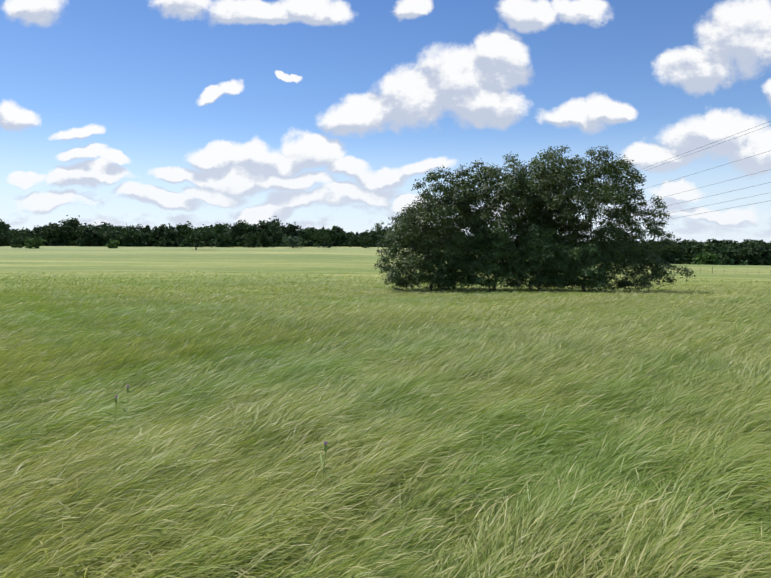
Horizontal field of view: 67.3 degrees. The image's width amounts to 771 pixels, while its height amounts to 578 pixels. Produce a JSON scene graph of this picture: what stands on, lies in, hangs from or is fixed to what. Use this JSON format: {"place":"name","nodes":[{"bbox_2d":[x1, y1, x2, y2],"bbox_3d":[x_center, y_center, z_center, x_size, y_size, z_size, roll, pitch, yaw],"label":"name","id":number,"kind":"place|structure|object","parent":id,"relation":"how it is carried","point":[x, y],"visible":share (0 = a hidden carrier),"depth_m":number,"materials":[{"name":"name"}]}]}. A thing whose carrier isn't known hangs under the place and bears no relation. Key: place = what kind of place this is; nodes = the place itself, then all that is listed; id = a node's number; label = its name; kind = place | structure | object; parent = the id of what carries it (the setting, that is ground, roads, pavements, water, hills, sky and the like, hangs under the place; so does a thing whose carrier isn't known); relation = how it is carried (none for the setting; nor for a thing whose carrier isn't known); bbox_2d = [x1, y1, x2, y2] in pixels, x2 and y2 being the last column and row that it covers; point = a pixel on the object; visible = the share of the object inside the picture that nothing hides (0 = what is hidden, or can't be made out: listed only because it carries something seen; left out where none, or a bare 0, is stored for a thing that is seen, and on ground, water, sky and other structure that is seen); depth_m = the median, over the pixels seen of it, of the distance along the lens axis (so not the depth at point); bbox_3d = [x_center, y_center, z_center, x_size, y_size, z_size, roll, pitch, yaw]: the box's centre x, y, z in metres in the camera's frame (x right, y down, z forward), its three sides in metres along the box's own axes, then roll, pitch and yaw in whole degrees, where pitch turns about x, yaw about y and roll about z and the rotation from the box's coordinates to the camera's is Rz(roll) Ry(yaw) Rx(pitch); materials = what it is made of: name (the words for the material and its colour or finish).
{"place":"outdoors","nodes":[
{"label":"outdoors","id":0,"kind":"place"},
{"bbox_2d":[0,246,770,577],"bbox_3d":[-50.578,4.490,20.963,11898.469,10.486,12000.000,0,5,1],"label":"terrain","id":1,"kind":"structure","parent":0,"point":[132,262],"depth_m":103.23,"materials":[{"name":"green plant"}]},
{"bbox_2d":[9,228,372,249],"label":"bushes","id":2,"kind":"object","parent":1,"relation":"on","point":[324,237],"visible":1,"depth_m":346.98,"materials":[{"name":"green plant"}]},
{"bbox_2d":[97,385,334,480],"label":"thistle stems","id":3,"kind":"object","parent":1,"relation":"on","point":[325,442],"visible":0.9,"depth_m":4.63,"materials":[{"name":"green plant"}]},
{"bbox_2d":[0,215,770,251],"bbox_3d":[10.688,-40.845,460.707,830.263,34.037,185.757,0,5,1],"label":"woods","id":4,"kind":"object","parent":1,"relation":"on","point":[72,232],"visible":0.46,"depth_m":406.62,"materials":[{"name":"green plant"}]},
{"bbox_2d":[371,210,439,288],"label":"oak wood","id":5,"kind":"object","parent":1,"relation":"on","point":[389,237],"visible":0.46,"depth_m":40.99,"materials":[{"name":"green plant"}]},
{"bbox_2d":[377,165,494,291],"bbox_3d":[3.289,-4.019,38.930,7.749,8.807,5.578,0,5,1],"label":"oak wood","id":6,"kind":"object","parent":1,"relation":"on","point":[428,215],"visible":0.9,"depth_m":38.33,"materials":[{"name":"green plant"}]},
{"bbox_2d":[410,242,469,289],"bbox_3d":[3.707,-1.415,38.689,4.185,3.524,3.756,0,5,1],"label":"bush","id":7,"kind":"object","parent":1,"relation":"on","point":[454,265],"visible":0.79,"depth_m":37.84,"materials":[{"name":"green plant"}]},
{"bbox_2d":[396,179,501,286],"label":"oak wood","id":8,"kind":"object","parent":1,"relation":"on","point":[469,234],"visible":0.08,"depth_m":42.98,"materials":[{"name":"green plant"}]},
{"bbox_2d":[457,221,524,290],"bbox_3d":[7.000,-2.091,38.725,4.679,4.873,4.365,0,5,1],"label":"bush","id":9,"kind":"object","parent":1,"relation":"on","point":[479,265],"visible":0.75,"depth_m":37.89,"materials":[{"name":"green plant"}]},
{"bbox_2d":[439,151,556,289],"bbox_3d":[8.000,-4.637,40.744,8.587,9.948,7.707,0,5,1],"label":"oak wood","id":10,"kind":"object","parent":1,"relation":"on","point":[500,187],"visible":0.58,"depth_m":39.63,"materials":[{"name":"green plant"}]},
{"bbox_2d":[498,224,574,290],"bbox_3d":[10.163,-1.933,37.918,5.079,4.707,3.820,-1,5,-13],"label":"bush","id":11,"kind":"object","parent":1,"relation":"on","point":[535,252],"visible":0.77,"depth_m":37.72,"materials":[{"name":"green plant"}]},
{"bbox_2d":[496,156,586,289],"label":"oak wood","id":12,"kind":"object","parent":1,"relation":"on","point":[531,173],"visible":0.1,"depth_m":43.24,"materials":[{"name":"green plant"}]},
{"bbox_2d":[540,242,613,292],"bbox_3d":[12.699,-1.317,37.938,4.350,3.484,4.203,3,5,29],"label":"bush","id":13,"kind":"object","parent":1,"relation":"on","point":[580,253],"visible":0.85,"depth_m":37.20,"materials":[{"name":"green plant"}]},
{"bbox_2d":[504,145,695,291],"bbox_3d":[14.052,-4.946,41.992,11.258,10.606,11.339,-2,5,-27],"label":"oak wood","id":14,"kind":"object","parent":1,"relation":"on","point":[604,194],"visible":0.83,"depth_m":39.78,"materials":[{"name":"green plant"}]},
{"bbox_2d":[568,242,770,264],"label":"trees","id":15,"kind":"object","parent":1,"relation":"on","point":[706,254],"visible":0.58,"depth_m":263.03,"materials":[{"name":"green plant"}]},
{"bbox_2d":[588,121,770,233],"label":"power line conductors","id":16,"kind":"structure","parent":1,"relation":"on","point":[712,184],"depth_m":61.79,"materials":[{"name":"grey metal"}]},
{"bbox_2d":[666,267,770,275],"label":"pasture fence","id":17,"kind":"object","parent":1,"relation":"on","point":[723,271],"visible":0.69,"depth_m":136.71,"materials":[{"name":"grey"}]},
{"bbox_2d":[0,0,770,242],"label":"sky","id":18,"kind":"structure","parent":0,"point":[317,114],"materials":[{"name":"blue"}]}
]}

